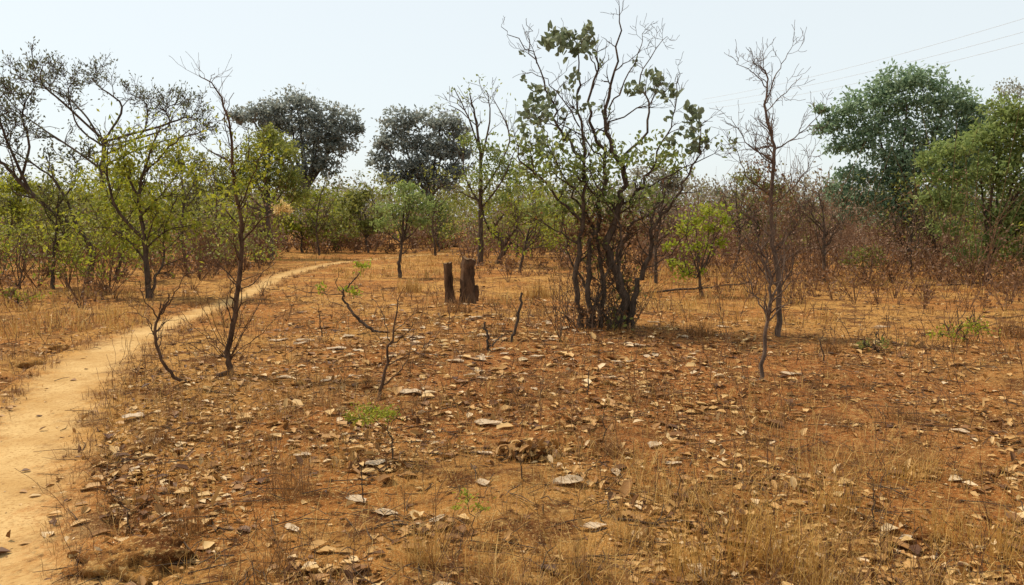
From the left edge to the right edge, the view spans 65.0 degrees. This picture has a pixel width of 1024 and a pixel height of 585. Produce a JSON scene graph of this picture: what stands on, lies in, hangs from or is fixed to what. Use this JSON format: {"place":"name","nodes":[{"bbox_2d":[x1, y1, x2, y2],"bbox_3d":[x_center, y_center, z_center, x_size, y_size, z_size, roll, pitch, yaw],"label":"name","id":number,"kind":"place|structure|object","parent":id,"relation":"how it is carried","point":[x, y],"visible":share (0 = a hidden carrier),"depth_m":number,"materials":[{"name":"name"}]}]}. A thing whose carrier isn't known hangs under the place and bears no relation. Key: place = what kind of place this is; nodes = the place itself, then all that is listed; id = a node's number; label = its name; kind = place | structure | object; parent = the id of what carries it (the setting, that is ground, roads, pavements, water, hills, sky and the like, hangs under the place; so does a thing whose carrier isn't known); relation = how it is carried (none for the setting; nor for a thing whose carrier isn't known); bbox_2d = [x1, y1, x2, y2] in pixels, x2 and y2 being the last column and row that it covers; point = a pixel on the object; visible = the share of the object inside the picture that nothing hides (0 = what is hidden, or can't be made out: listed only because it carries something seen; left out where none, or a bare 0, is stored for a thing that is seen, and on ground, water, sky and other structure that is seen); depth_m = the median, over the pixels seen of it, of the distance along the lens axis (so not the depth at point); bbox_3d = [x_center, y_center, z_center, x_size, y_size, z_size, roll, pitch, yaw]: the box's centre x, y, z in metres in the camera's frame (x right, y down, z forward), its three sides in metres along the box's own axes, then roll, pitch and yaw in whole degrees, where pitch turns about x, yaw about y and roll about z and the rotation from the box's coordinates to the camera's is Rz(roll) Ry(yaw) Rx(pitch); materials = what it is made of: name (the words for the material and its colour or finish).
{"place":"outdoors","nodes":[
{"label":"outdoors","id":0,"kind":"place"},
{"bbox_2d":[0,253,454,584],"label":"path","id":1,"kind":"structure","parent":0,"point":[21,440],"depth_m":6.07,"materials":[{"name":"beige soil"}]},
{"bbox_2d":[0,220,1023,584],"bbox_3d":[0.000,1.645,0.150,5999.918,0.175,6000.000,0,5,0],"label":"ground","id":2,"kind":"structure","parent":0,"point":[296,508],"depth_m":6.94,"materials":[{"name":"soil"}]},
{"bbox_2d":[2,231,35,288],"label":"bare shrub","id":3,"kind":"object","parent":2,"relation":"on","point":[21,273],"visible":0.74,"depth_m":18.94,"materials":[{"name":"brown plant"}]},
{"bbox_2d":[0,172,43,268],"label":"woodland tree","id":4,"kind":"object","parent":2,"relation":"on","point":[19,189],"visible":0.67,"depth_m":25.79,"materials":[{"name":"green plant"}]},
{"bbox_2d":[0,283,44,302],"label":"green bush","id":5,"kind":"object","parent":2,"relation":"on","point":[16,296],"visible":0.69,"depth_m":16.21,"materials":[{"name":"green plant"}]},
{"bbox_2d":[11,357,45,368],"bbox_3d":[-5.501,0.817,9.161,0.424,0.179,0.300,0,5,0],"label":"earth clod","id":6,"kind":"object","parent":2,"relation":"on","point":[24,362],"visible":0.57,"depth_m":9.07,"materials":[{"name":"soil"}]},
{"bbox_2d":[0,182,77,241],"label":"woodland tree","id":7,"kind":"object","parent":2,"relation":"on","point":[33,212],"visible":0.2,"depth_m":33.73,"materials":[{"name":"green plant"}]},
{"bbox_2d":[0,57,101,283],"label":"leaning tree","id":8,"kind":"object","parent":2,"relation":"on","point":[20,93],"visible":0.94,"depth_m":19.64,"materials":[{"name":"green plant"}]},
{"bbox_2d":[29,161,91,288],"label":"thin sapling","id":9,"kind":"object","parent":2,"relation":"on","point":[50,219],"visible":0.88,"depth_m":19.00,"materials":[{"name":"green plant"}]},
{"bbox_2d":[59,566,81,578],"bbox_3d":[-2.051,1.345,3.808,0.184,0.078,0.147,0,5,0],"label":"earth clod","id":10,"kind":"object","parent":2,"relation":"on","point":[73,572],"visible":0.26,"depth_m":3.79,"materials":[{"name":"soil"}]},
{"bbox_2d":[0,36,234,254],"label":"umbrella tree","id":11,"kind":"object","parent":2,"relation":"on","point":[55,71],"visible":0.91,"depth_m":35.14,"materials":[{"name":"green plant"}]},
{"bbox_2d":[96,170,158,280],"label":"thin sapling","id":12,"kind":"object","parent":2,"relation":"on","point":[122,231],"visible":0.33,"depth_m":21.26,"materials":[{"name":"green plant"}]},
{"bbox_2d":[87,160,173,262],"bbox_3d":[-14.141,-2.978,29.770,3.234,4.063,1.663,0,5,0],"label":"woodland tree","id":13,"kind":"object","parent":2,"relation":"on","point":[118,176],"visible":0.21,"depth_m":29.68,"materials":[{"name":"green plant"}]},
{"bbox_2d":[76,534,197,584],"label":"earth clod","id":14,"kind":"object","parent":2,"relation":"on","point":[152,550],"visible":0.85,"depth_m":3.84,"materials":[{"name":"soil"}]},
{"bbox_2d":[63,96,228,298],"bbox_3d":[-7.867,-1.935,17.035,3.651,4.404,2.502,2,6,21],"label":"feathery tree","id":15,"kind":"object","parent":2,"relation":"on","point":[148,164],"visible":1,"depth_m":16.92,"materials":[{"name":"green plant"}]},
{"bbox_2d":[129,423,177,452],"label":"grass tuft","id":16,"kind":"object","parent":2,"relation":"on","point":[156,442],"visible":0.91,"depth_m":5.88,"materials":[{"name":"brown plant"}]},
{"bbox_2d":[155,135,212,268],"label":"thin sapling","id":17,"kind":"object","parent":2,"relation":"on","point":[184,199],"visible":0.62,"depth_m":24.21,"materials":[{"name":"green plant"}]},
{"bbox_2d":[150,494,231,542],"bbox_3d":[-1.758,1.189,4.277,0.428,0.245,0.398,2,6,24],"label":"grass tuft","id":18,"kind":"object","parent":2,"relation":"on","point":[180,531],"visible":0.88,"depth_m":4.28,"materials":[{"name":"brown plant"}]},
{"bbox_2d":[157,147,244,247],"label":"woodland tree","id":19,"kind":"object","parent":2,"relation":"on","point":[222,168],"visible":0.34,"depth_m":31.64,"materials":[{"name":"green plant"}]},
{"bbox_2d":[107,51,309,382],"bbox_3d":[-3.135,-0.746,8.228,1.902,3.485,1.273,-3,6,-29],"label":"slender tree","id":20,"kind":"object","parent":2,"relation":"on","point":[280,208],"visible":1,"depth_m":8.35,"materials":[{"name":"green plant"}]},
{"bbox_2d":[187,163,242,248],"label":"thin sapling","id":21,"kind":"object","parent":2,"relation":"on","point":[229,177],"visible":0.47,"depth_m":28.29,"materials":[{"name":"green plant"}]},
{"bbox_2d":[203,536,303,584],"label":"grass tuft","id":22,"kind":"object","parent":2,"relation":"on","point":[278,569],"visible":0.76,"depth_m":3.78,"materials":[{"name":"brown plant"}]},
{"bbox_2d":[230,177,288,241],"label":"thin sapling","id":23,"kind":"object","parent":2,"relation":"on","point":[259,211],"visible":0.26,"depth_m":34.12,"materials":[{"name":"green plant"}]},
{"bbox_2d":[209,120,313,258],"bbox_3d":[-10.484,-4.260,33.840,4.525,5.877,3.120,0,5,0],"label":"domed tree","id":24,"kind":"object","parent":2,"relation":"on","point":[291,175],"visible":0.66,"depth_m":33.48,"materials":[{"name":"green plant"}]},
{"bbox_2d":[212,448,355,501],"bbox_3d":[-1.301,1.071,4.748,0.663,0.294,0.611,2,6,22],"label":"grass tuft","id":25,"kind":"object","parent":2,"relation":"on","point":[300,481],"visible":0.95,"depth_m":4.78,"materials":[{"name":"brown plant"}]},
{"bbox_2d":[226,82,366,231],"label":"evergreen tree","id":26,"kind":"object","parent":2,"relation":"on","point":[332,140],"visible":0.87,"depth_m":53.82,"materials":[{"name":"green plant"}]},
{"bbox_2d":[275,186,331,251],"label":"woodland tree","id":27,"kind":"object","parent":2,"relation":"on","point":[298,228],"visible":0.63,"depth_m":39.74,"materials":[{"name":"green plant"}]},
{"bbox_2d":[301,171,338,254],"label":"thin sapling","id":28,"kind":"object","parent":2,"relation":"on","point":[323,215],"visible":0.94,"depth_m":37.07,"materials":[{"name":"dark bark"},{"name":"olive green leaf"}]},
{"bbox_2d":[286,257,380,332],"bbox_3d":[-2.521,0.089,11.503,1.317,1.201,0.428,0,5,0],"label":"curved branch","id":29,"kind":"object","parent":2,"relation":"on","point":[353,290],"visible":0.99,"depth_m":11.43,"materials":[{"name":"brown plant"}]},
{"bbox_2d":[308,192,363,249],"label":"woodland tree","id":30,"kind":"object","parent":2,"relation":"on","point":[341,206],"visible":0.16,"depth_m":43.63,"materials":[{"name":"green plant"}]},
{"bbox_2d":[340,184,393,252],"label":"woodland tree","id":31,"kind":"object","parent":2,"relation":"on","point":[365,233],"visible":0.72,"depth_m":39.70,"materials":[{"name":"green plant"}]},
{"bbox_2d":[342,402,403,458],"bbox_3d":[-0.926,0.980,5.337,0.430,0.512,0.338,0,5,0],"label":"seedling","id":32,"kind":"object","parent":2,"relation":"on","point":[384,414],"visible":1,"depth_m":5.33,"materials":[{"name":"green plant"}]},
{"bbox_2d":[350,170,398,250],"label":"thin sapling","id":33,"kind":"object","parent":2,"relation":"on","point":[372,196],"visible":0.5,"depth_m":41.30,"materials":[{"name":"green plant"}]},
{"bbox_2d":[370,287,430,398],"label":"bare sapling","id":34,"kind":"object","parent":2,"relation":"on","point":[382,384],"visible":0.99,"depth_m":7.14,"materials":[{"name":"brown plant"}]},
{"bbox_2d":[388,274,422,292],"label":"grass tuft","id":35,"kind":"object","parent":2,"relation":"on","point":[411,287],"visible":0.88,"depth_m":17.99,"materials":[{"name":"plant"}]},
{"bbox_2d":[369,180,443,277],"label":"green tree","id":36,"kind":"object","parent":2,"relation":"on","point":[379,223],"visible":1,"depth_m":22.44,"materials":[{"name":"green plant"}]},
{"bbox_2d":[365,103,477,223],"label":"evergreen tree","id":37,"kind":"object","parent":2,"relation":"on","point":[384,143],"visible":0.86,"depth_m":49.02,"materials":[{"name":"green plant"}]},
{"bbox_2d":[410,211,454,254],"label":"bare shrub","id":38,"kind":"object","parent":2,"relation":"on","point":[430,238],"visible":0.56,"depth_m":37.97,"materials":[{"name":"brown plant"}]},
{"bbox_2d":[406,191,462,251],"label":"woodland tree","id":39,"kind":"object","parent":2,"relation":"on","point":[429,197],"visible":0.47,"depth_m":41.75,"materials":[{"name":"green plant"}]},
{"bbox_2d":[410,178,460,255],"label":"thin sapling","id":40,"kind":"object","parent":2,"relation":"on","point":[438,228],"visible":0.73,"depth_m":36.42,"materials":[{"name":"green plant"}]},
{"bbox_2d":[383,493,499,570],"bbox_3d":[-0.345,1.133,3.811,0.614,0.348,0.551,-2,6,-23],"label":"grass tuft","id":41,"kind":"object","parent":2,"relation":"on","point":[427,555],"visible":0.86,"depth_m":3.78,"materials":[{"name":"plant"}]},
{"bbox_2d":[443,262,455,303],"bbox_3d":[-1.200,-0.156,15.687,0.274,0.895,0.286,0,5,0],"label":"tree stump","id":42,"kind":"object","parent":2,"relation":"on","point":[448,281],"visible":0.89,"depth_m":15.62,"materials":[{"name":"brown wood"}]},
{"bbox_2d":[444,294,474,312],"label":"grass tuft","id":43,"kind":"object","parent":2,"relation":"on","point":[464,305],"visible":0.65,"depth_m":13.92,"materials":[{"name":"brown plant"}]},
{"bbox_2d":[459,256,475,303],"bbox_3d":[-0.861,-0.208,15.674,0.437,1.033,0.430,-2,6,-24],"label":"tree stump","id":44,"kind":"object","parent":2,"relation":"on","point":[467,281],"visible":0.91,"depth_m":15.55,"materials":[{"name":"brown wood"}]},
{"bbox_2d":[450,481,495,538],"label":"seedling","id":45,"kind":"object","parent":2,"relation":"on","point":[467,501],"visible":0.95,"depth_m":4.06,"materials":[{"name":"green plant"}]},
{"bbox_2d":[428,74,537,264],"bbox_3d":[-1.029,-4.264,28.495,3.810,6.889,2.883,0,5,0],"label":"thin tree","id":46,"kind":"object","parent":2,"relation":"on","point":[495,159],"visible":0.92,"depth_m":28.19,"materials":[{"name":"green plant"}]},
{"bbox_2d":[453,531,532,584],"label":"grass tuft","id":47,"kind":"object","parent":2,"relation":"on","point":[491,571],"visible":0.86,"depth_m":3.63,"materials":[{"name":"plant"}]},
{"bbox_2d":[462,186,528,263],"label":"crooked tree","id":48,"kind":"object","parent":2,"relation":"on","point":[502,241],"visible":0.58,"depth_m":29.83,"materials":[{"name":"green plant"}]},
{"bbox_2d":[0,157,1022,240],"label":"woodland","id":49,"kind":"object","parent":2,"relation":"on","point":[686,182],"visible":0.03,"depth_m":77.89,"materials":[{"name":"green plant"}]},
{"bbox_2d":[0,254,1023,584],"bbox_3d":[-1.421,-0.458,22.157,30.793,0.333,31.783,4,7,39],"label":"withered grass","id":50,"kind":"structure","parent":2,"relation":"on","point":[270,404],"depth_m":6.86,"materials":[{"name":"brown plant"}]},
{"bbox_2d":[0,260,1023,584],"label":"leaf litter","id":51,"kind":"object","parent":2,"relation":"on","point":[624,490],"visible":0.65,"depth_m":5.96,"materials":[{"name":"brown plant"}]},
{"bbox_2d":[0,251,1023,584],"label":"dry grass","id":52,"kind":"structure","parent":2,"relation":"on","point":[108,317],"depth_m":5.28,"materials":[{"name":"plant"}]},
{"bbox_2d":[0,107,1023,310],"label":"brushwood","id":53,"kind":"object","parent":2,"relation":"on","point":[411,243],"visible":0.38,"depth_m":22.29,"materials":[{"name":"green plant"}]},
{"bbox_2d":[0,136,1023,275],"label":"green scrub","id":54,"kind":"object","parent":2,"relation":"on","point":[443,191],"visible":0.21,"depth_m":31.11,"materials":[{"name":"green plant"}]},
{"bbox_2d":[0,220,1023,308],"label":"undergrowth","id":55,"kind":"object","parent":2,"relation":"on","point":[508,265],"visible":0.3,"depth_m":22.10,"materials":[{"name":"brown plant"}]},
{"bbox_2d":[0,164,1023,287],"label":"thicket","id":56,"kind":"object","parent":2,"relation":"on","point":[786,240],"visible":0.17,"depth_m":28.39,"materials":[{"name":"brown plant"}]},
{"bbox_2d":[0,157,1023,294],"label":"yellow scrub","id":57,"kind":"object","parent":2,"relation":"on","point":[60,248],"visible":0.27,"depth_m":27.50,"materials":[{"name":"green plant"}]},
{"bbox_2d":[0,311,1023,584],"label":"soil crumbs","id":58,"kind":"object","parent":2,"relation":"on","point":[110,475],"visible":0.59,"depth_m":5.81,"materials":[{"name":"brown soil"}]},
{"bbox_2d":[0,285,1023,584],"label":"twig litter","id":59,"kind":"object","parent":2,"relation":"on","point":[518,453],"visible":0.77,"depth_m":5.45,"materials":[{"name":"brown plant"}]},
{"bbox_2d":[510,292,522,341],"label":"broken stem","id":60,"kind":"object","parent":2,"relation":"on","point":[517,319],"visible":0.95,"depth_m":10.60,"materials":[{"name":"brown plant"}]},
{"bbox_2d":[497,180,545,256],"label":"woodland tree","id":61,"kind":"object","parent":2,"relation":"on","point":[507,213],"visible":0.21,"depth_m":35.72,"materials":[{"name":"green plant"}]},
{"bbox_2d":[492,437,560,462],"bbox_3d":[0.101,1.099,5.541,0.483,0.268,0.360,0,5,0],"label":"leaf heap","id":62,"kind":"object","parent":2,"relation":"on","point":[521,444],"visible":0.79,"depth_m":5.50,"materials":[{"name":"brown plant"}]},
{"bbox_2d":[501,167,564,272],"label":"thin sapling","id":63,"kind":"object","parent":2,"relation":"on","point":[527,241],"visible":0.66,"depth_m":24.57,"materials":[{"name":"green plant"}]},
{"bbox_2d":[519,278,550,298],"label":"grass tuft","id":64,"kind":"object","parent":2,"relation":"on","point":[537,291],"visible":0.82,"depth_m":17.12,"materials":[{"name":"plant"}]},
{"bbox_2d":[538,271,577,341],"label":"bare shrub","id":65,"kind":"object","parent":2,"relation":"on","point":[560,329],"visible":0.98,"depth_m":10.69,"materials":[{"name":"brown plant"}]},
{"bbox_2d":[553,475,583,483],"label":"dry leaf","id":66,"kind":"object","parent":2,"relation":"on","point":[568,480],"visible":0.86,"depth_m":4.93,"materials":[{"name":"beige plant"}]},
{"bbox_2d":[539,523,651,584],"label":"grass tuft","id":67,"kind":"object","parent":2,"relation":"on","point":[571,573],"visible":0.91,"depth_m":3.57,"materials":[{"name":"plant"}]},
{"bbox_2d":[572,423,631,456],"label":"grass tuft","id":68,"kind":"object","parent":2,"relation":"on","point":[613,447],"visible":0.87,"depth_m":5.60,"materials":[{"name":"brown plant"}]},
{"bbox_2d":[493,1,742,331],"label":"multi stem tree","id":69,"kind":"object","parent":2,"relation":"on","point":[627,307],"visible":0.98,"depth_m":11.67,"materials":[{"name":"green plant"}]},
{"bbox_2d":[603,503,656,554],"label":"grass tuft","id":70,"kind":"object","parent":2,"relation":"on","point":[635,532],"visible":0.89,"depth_m":4.02,"materials":[{"name":"plant"}]},
{"bbox_2d":[625,163,683,282],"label":"thin sapling","id":71,"kind":"object","parent":2,"relation":"on","point":[656,239],"visible":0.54,"depth_m":20.54,"materials":[{"name":"green plant"}]},
{"bbox_2d":[626,163,697,229],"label":"woodland tree","id":72,"kind":"object","parent":2,"relation":"on","point":[671,185],"visible":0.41,"depth_m":29.70,"materials":[{"name":"green plant"}]},
{"bbox_2d":[631,281,742,294],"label":"fallen branch","id":73,"kind":"object","parent":2,"relation":"on","point":[696,288],"visible":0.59,"depth_m":18.37,"materials":[{"name":"brown wood"}]},
{"bbox_2d":[648,503,752,584],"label":"grass tuft","id":74,"kind":"object","parent":2,"relation":"on","point":[676,558],"visible":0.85,"depth_m":3.66,"materials":[{"name":"plant"}]},
{"bbox_2d":[661,199,740,295],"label":"green tree","id":75,"kind":"object","parent":2,"relation":"on","point":[709,229],"visible":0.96,"depth_m":17.36,"materials":[{"name":"green plant"}]},
{"bbox_2d":[689,317,717,336],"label":"grass tuft","id":76,"kind":"object","parent":2,"relation":"on","point":[702,331],"visible":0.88,"depth_m":11.20,"materials":[{"name":"beige plant"}]},
{"bbox_2d":[694,184,746,225],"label":"woodland tree","id":77,"kind":"object","parent":2,"relation":"on","point":[710,190],"visible":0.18,"depth_m":47.54,"materials":[{"name":"green plant"}]},
{"bbox_2d":[635,464,860,580],"bbox_3d":[1.110,1.089,3.859,1.167,0.500,0.862,4,6,34],"label":"grass tuft","id":78,"kind":"object","parent":2,"relation":"on","point":[767,533],"visible":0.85,"depth_m":3.82,"materials":[{"name":"plant"}]},
{"bbox_2d":[718,167,781,271],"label":"thin sapling","id":79,"kind":"object","parent":2,"relation":"on","point":[739,232],"visible":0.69,"depth_m":24.65,"materials":[{"name":"green plant"}]},
{"bbox_2d":[723,162,793,260],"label":"woodland tree","id":80,"kind":"object","parent":2,"relation":"on","point":[743,177],"visible":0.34,"depth_m":30.70,"materials":[{"name":"green plant"}]},
{"bbox_2d":[732,196,802,379],"bbox_3d":[2.576,0.014,8.135,0.673,1.969,0.675,2,6,20],"label":"bare sapling","id":81,"kind":"object","parent":2,"relation":"on","point":[768,312],"visible":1,"depth_m":8.07,"materials":[{"name":"brown plant"}]},
{"bbox_2d":[710,22,832,336],"bbox_3d":[3.552,-1.468,11.063,1.803,4.416,1.118,0,5,0],"label":"bare tree","id":82,"kind":"object","parent":2,"relation":"on","point":[772,246],"visible":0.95,"depth_m":11.04,"materials":[{"name":"grey plant"}]},
{"bbox_2d":[722,493,899,584],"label":"grass tuft","id":83,"kind":"object","parent":2,"relation":"on","point":[800,562],"visible":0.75,"depth_m":3.75,"materials":[{"name":"plant"}]},
{"bbox_2d":[787,167,856,282],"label":"thin sapling","id":84,"kind":"object","parent":2,"relation":"on","point":[823,249],"visible":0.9,"depth_m":20.66,"materials":[{"name":"brown plant"}]},
{"bbox_2d":[814,333,844,352],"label":"grass tuft","id":85,"kind":"object","parent":2,"relation":"on","point":[830,347],"visible":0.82,"depth_m":9.93,"materials":[{"name":"brown plant"}]},
{"bbox_2d":[792,453,892,526],"bbox_3d":[1.787,1.093,4.536,0.615,0.349,0.602,0,5,0],"label":"grass tuft","id":86,"kind":"object","parent":2,"relation":"on","point":[827,502],"visible":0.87,"depth_m":4.47,"materials":[{"name":"plant"}]},
{"bbox_2d":[841,542,875,555],"bbox_3d":[1.728,1.291,4.011,0.157,0.076,0.141,-3,6,-30],"label":"earth clod","id":87,"kind":"object","parent":2,"relation":"on","point":[862,550],"visible":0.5,"depth_m":3.98,"materials":[{"name":"soil"}]},
{"bbox_2d":[838,236,897,280],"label":"green bush","id":88,"kind":"object","parent":2,"relation":"on","point":[861,256],"visible":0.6,"depth_m":21.35,"materials":[{"name":"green plant"}]},
{"bbox_2d":[855,330,898,351],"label":"green bush","id":89,"kind":"object","parent":2,"relation":"on","point":[863,343],"visible":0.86,"depth_m":9.84,"materials":[{"name":"green plant"}]},
{"bbox_2d":[857,207,908,262],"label":"bare shrub","id":90,"kind":"object","parent":2,"relation":"on","point":[877,233],"visible":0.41,"depth_m":29.88,"materials":[{"name":"brown plant"}]},
{"bbox_2d":[873,453,945,487],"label":"grass tuft","id":91,"kind":"object","parent":2,"relation":"on","point":[902,478],"visible":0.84,"depth_m":5.09,"materials":[{"name":"plant"}]},
{"bbox_2d":[808,58,1011,260],"bbox_3d":[15.162,-4.966,30.767,7.934,7.842,4.132,0,5,0],"label":"broad tree","id":92,"kind":"object","parent":2,"relation":"on","point":[943,101],"visible":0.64,"depth_m":30.27,"materials":[{"name":"green plant"}]},
{"bbox_2d":[884,195,947,278],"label":"thin sapling","id":93,"kind":"object","parent":2,"relation":"on","point":[910,229],"visible":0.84,"depth_m":22.02,"materials":[{"name":"brown plant"}]},
{"bbox_2d":[911,529,950,543],"bbox_3d":[2.198,1.292,4.213,0.200,0.080,0.136,0,5,0],"label":"earth clod","id":94,"kind":"object","parent":2,"relation":"on","point":[921,538],"visible":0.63,"depth_m":4.19,"materials":[{"name":"soil"}]},
{"bbox_2d":[867,487,1005,551],"bbox_3d":[2.262,1.171,4.209,0.756,0.297,0.652,5,7,41],"label":"grass tuft","id":95,"kind":"object","parent":2,"relation":"on","point":[944,522],"visible":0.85,"depth_m":4.15,"materials":[{"name":"plant"}]},
{"bbox_2d":[903,186,979,268],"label":"thin sapling","id":96,"kind":"object","parent":2,"relation":"on","point":[932,235],"visible":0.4,"depth_m":23.96,"materials":[{"name":"brown plant"}]},
{"bbox_2d":[897,491,1023,574],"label":"grass tuft","id":97,"kind":"object","parent":2,"relation":"on","point":[1006,555],"visible":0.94,"depth_m":3.93,"materials":[{"name":"plant"}]},
{"bbox_2d":[899,88,1023,281],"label":"spreading tree","id":98,"kind":"object","parent":2,"relation":"on","point":[998,133],"visible":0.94,"depth_m":21.14,"materials":[{"name":"green plant"}]},
{"bbox_2d":[926,307,1000,341],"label":"green bush","id":99,"kind":"object","parent":2,"relation":"on","point":[975,329],"visible":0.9,"depth_m":10.87,"materials":[{"name":"green plant"}]},
{"bbox_2d":[975,76,1023,200],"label":"hazy tree","id":100,"kind":"object","parent":2,"relation":"on","point":[1013,88],"visible":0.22,"depth_m":47.09,"materials":[{"name":"green plant"}]},
{"bbox_2d":[990,311,1023,339],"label":"grass tuft","id":101,"kind":"object","parent":2,"relation":"on","point":[1013,331],"visible":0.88,"depth_m":11.39,"materials":[{"name":"beige plant"}]},
{"bbox_2d":[0,0,1023,219],"label":"sky","id":102,"kind":"structure","parent":0,"point":[371,55],"materials":[{"name":"white"}]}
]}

